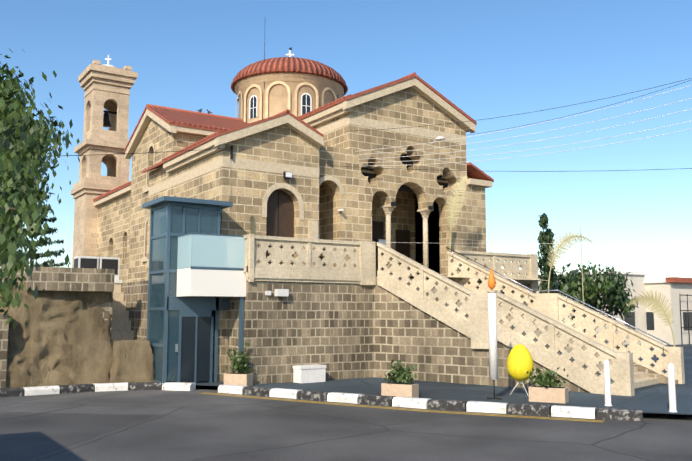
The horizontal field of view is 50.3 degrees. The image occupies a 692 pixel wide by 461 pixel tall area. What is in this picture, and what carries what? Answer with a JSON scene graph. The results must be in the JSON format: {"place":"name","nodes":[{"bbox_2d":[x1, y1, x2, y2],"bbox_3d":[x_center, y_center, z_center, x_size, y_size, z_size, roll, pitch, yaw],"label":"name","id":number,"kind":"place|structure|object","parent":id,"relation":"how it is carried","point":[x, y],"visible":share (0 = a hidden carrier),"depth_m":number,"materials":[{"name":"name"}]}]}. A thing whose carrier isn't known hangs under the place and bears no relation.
{"place":"outdoors","nodes":[
{"label":"outdoors","id":0,"kind":"place"},
{"bbox_2d":[0,49,79,328],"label":"tree","id":1,"kind":"object","parent":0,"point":[26,140],"visible":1,"depth_m":6.80,"materials":[{"name":"green plant"}]},
{"bbox_2d":[0,344,691,460],"bbox_3d":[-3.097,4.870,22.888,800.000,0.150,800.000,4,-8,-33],"label":"ground","id":2,"kind":"structure","parent":0,"point":[156,425],"depth_m":15.16,"materials":[{"name":"grey asphalt"}]},
{"bbox_2d":[9,195,70,267],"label":"pine","id":3,"kind":"object","parent":2,"relation":"on","point":[48,241],"visible":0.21,"depth_m":69.51,"materials":[{"name":"green plant"}]},
{"bbox_2d":[0,281,113,387],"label":"rock","id":4,"kind":"object","parent":2,"relation":"on","point":[62,338],"visible":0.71,"depth_m":22.75,"materials":[{"name":"beige stone"}]},
{"bbox_2d":[0,256,147,387],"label":"stone wall","id":5,"kind":"structure","parent":2,"relation":"on","point":[126,308],"depth_m":23.95,"materials":[{"name":"stone"}]},
{"bbox_2d":[71,55,137,267],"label":"tower","id":6,"kind":"structure","parent":2,"relation":"on","point":[107,87],"depth_m":44.63,"materials":[{"name":"beige stone"}]},
{"bbox_2d":[109,339,154,388],"bbox_3d":[-6.913,4.291,23.681,1.418,1.577,1.231,3,-7,-26],"label":"rock","id":7,"kind":"object","parent":2,"relation":"on","point":[134,360],"visible":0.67,"depth_m":23.30,"materials":[{"name":"beige stone"}]},
{"bbox_2d":[142,196,245,383],"bbox_3d":[-5.018,1.960,23.904,2.450,5.860,3.040,4,-8,-33],"label":"lift","id":8,"kind":"object","parent":2,"relation":"on","point":[197,277],"visible":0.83,"depth_m":23.39,"materials":[{"name":"blue glass"}]},
{"bbox_2d":[222,342,253,385],"bbox_3d":[-3.317,4.100,22.751,1.024,1.349,0.634,-3,-7,26],"label":"planter","id":9,"kind":"object","parent":2,"relation":"on","point":[242,378],"visible":1,"depth_m":22.65,"materials":[{"name":"beige concrete"}]},
{"bbox_2d":[94,77,491,377],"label":"church","id":10,"kind":"structure","parent":2,"relation":"on","point":[248,180],"depth_m":30.02,"materials":[{"name":"stone"}]},
{"bbox_2d":[231,50,347,122],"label":"dome","id":11,"kind":"structure","parent":10,"relation":"on","point":[295,86],"depth_m":37.33,"materials":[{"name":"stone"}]},
{"bbox_2d":[93,72,493,201],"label":"roofs","id":12,"kind":"structure","parent":10,"relation":"on","point":[221,125],"depth_m":32.75,"materials":[{"name":"tile"}]},
{"bbox_2d":[197,47,444,238],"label":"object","id":13,"kind":"object","parent":10,"relation":"on","point":[312,229],"visible":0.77,"depth_m":27.23,"materials":[{"name":"grey metal"}]},
{"bbox_2d":[293,364,325,382],"bbox_3d":[-1.179,4.633,23.828,0.990,0.530,0.490,5,-8,-37],"label":"white block","id":14,"kind":"object","parent":2,"relation":"on","point":[309,373],"depth_m":23.62,"materials":[{"name":"white concrete"}]},
{"bbox_2d":[0,382,642,421],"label":"kerb","id":15,"kind":"structure","parent":2,"relation":"on","point":[538,409],"depth_m":19.09,"materials":[{"name":"white concrete"}]},
{"bbox_2d":[228,274,547,383],"bbox_3d":[1.259,3.684,29.074,13.900,3.590,5.670,4,-8,-33],"label":"podium","id":16,"kind":"object","parent":2,"relation":"on","point":[288,326],"visible":0.52,"depth_m":24.27,"materials":[{"name":"stone"}]},
{"bbox_2d":[379,360,422,397],"bbox_3d":[1.435,3.904,19.491,1.184,1.010,0.597,-2,-7,21],"label":"planter","id":17,"kind":"object","parent":2,"relation":"on","point":[402,387],"visible":0.96,"depth_m":19.36,"materials":[{"name":"beige concrete"}]},
{"bbox_2d":[242,234,684,395],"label":"balustrades","id":18,"kind":"object","parent":2,"relation":"on","point":[542,311],"visible":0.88,"depth_m":24.13,"materials":[{"name":"beige stone"}]},
{"bbox_2d":[250,175,674,346],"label":"palm fronds","id":19,"kind":"object","parent":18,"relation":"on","point":[655,302],"visible":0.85,"depth_m":26.66,"materials":[{"name":"beige plant"}]},
{"bbox_2d":[487,267,501,399],"bbox_3d":[3.850,2.671,19.313,0.382,3.420,0.382,-1,-7,11],"label":"candle decoration","id":20,"kind":"object","parent":2,"relation":"on","point":[493,351],"visible":1,"depth_m":19.23,"materials":[{"name":"white metal"}]},
{"bbox_2d":[507,344,533,394],"bbox_3d":[4.755,3.792,20.090,0.731,1.375,0.731,4,-8,-33],"label":"egg","id":21,"kind":"object","parent":2,"relation":"on","point":[520,363],"visible":0.96,"depth_m":19.86,"materials":[{"name":"yellow plastic"}]},
{"bbox_2d":[373,277,677,392],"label":"stairs","id":22,"kind":"structure","parent":2,"relation":"on","point":[406,333],"depth_m":24.09,"materials":[{"name":"stone"}]},
{"bbox_2d":[523,367,568,403],"bbox_3d":[5.080,3.876,18.592,0.692,0.863,1.052,6,-9,-42],"label":"planter","id":23,"kind":"object","parent":2,"relation":"on","point":[545,392],"visible":1,"depth_m":18.44,"materials":[{"name":"beige concrete"}]},
{"bbox_2d":[537,213,554,292],"bbox_3d":[10.743,2.818,39.621,1.762,7.670,1.415,4,-8,-33],"label":"cypress","id":24,"kind":"object","parent":2,"relation":"on","point":[543,237],"visible":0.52,"depth_m":39.66,"materials":[{"name":"green plant"}]},
{"bbox_2d":[545,228,563,295],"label":"cypress","id":25,"kind":"object","parent":2,"relation":"on","point":[554,279],"visible":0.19,"depth_m":40.62,"materials":[{"name":"green plant"}]},
{"bbox_2d":[552,261,638,336],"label":"bush","id":26,"kind":"object","parent":2,"relation":"on","point":[614,298],"visible":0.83,"depth_m":43.38,"materials":[{"name":"green plant"}]},
{"bbox_2d":[603,360,611,405],"bbox_3d":[6.299,3.668,17.754,0.180,1.090,0.180,4,-8,-33],"label":"bollard","id":27,"kind":"object","parent":2,"relation":"on","point":[607,381],"visible":1,"depth_m":17.70,"materials":[{"name":"white metal"}]},
{"bbox_2d":[536,271,691,344],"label":"buildings","id":28,"kind":"structure","parent":2,"relation":"on","point":[676,292],"depth_m":53.07,"materials":[{"name":"grey paint"}]},
{"bbox_2d":[667,363,676,411],"bbox_3d":[7.377,3.546,16.675,0.180,1.090,0.180,4,-8,-33],"label":"bollard","id":29,"kind":"object","parent":2,"relation":"on","point":[671,386],"visible":1,"depth_m":16.62,"materials":[{"name":"white metal"}]},
{"bbox_2d":[0,0,691,280],"label":"sky","id":30,"kind":"structure","parent":0,"point":[492,59],"materials":[{"name":"blue"}]},
{"bbox_2d":[41,78,691,243],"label":"wires","id":31,"kind":"object","parent":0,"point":[231,152],"visible":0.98,"depth_m":26.83,"materials":[{"name":"black metal"}]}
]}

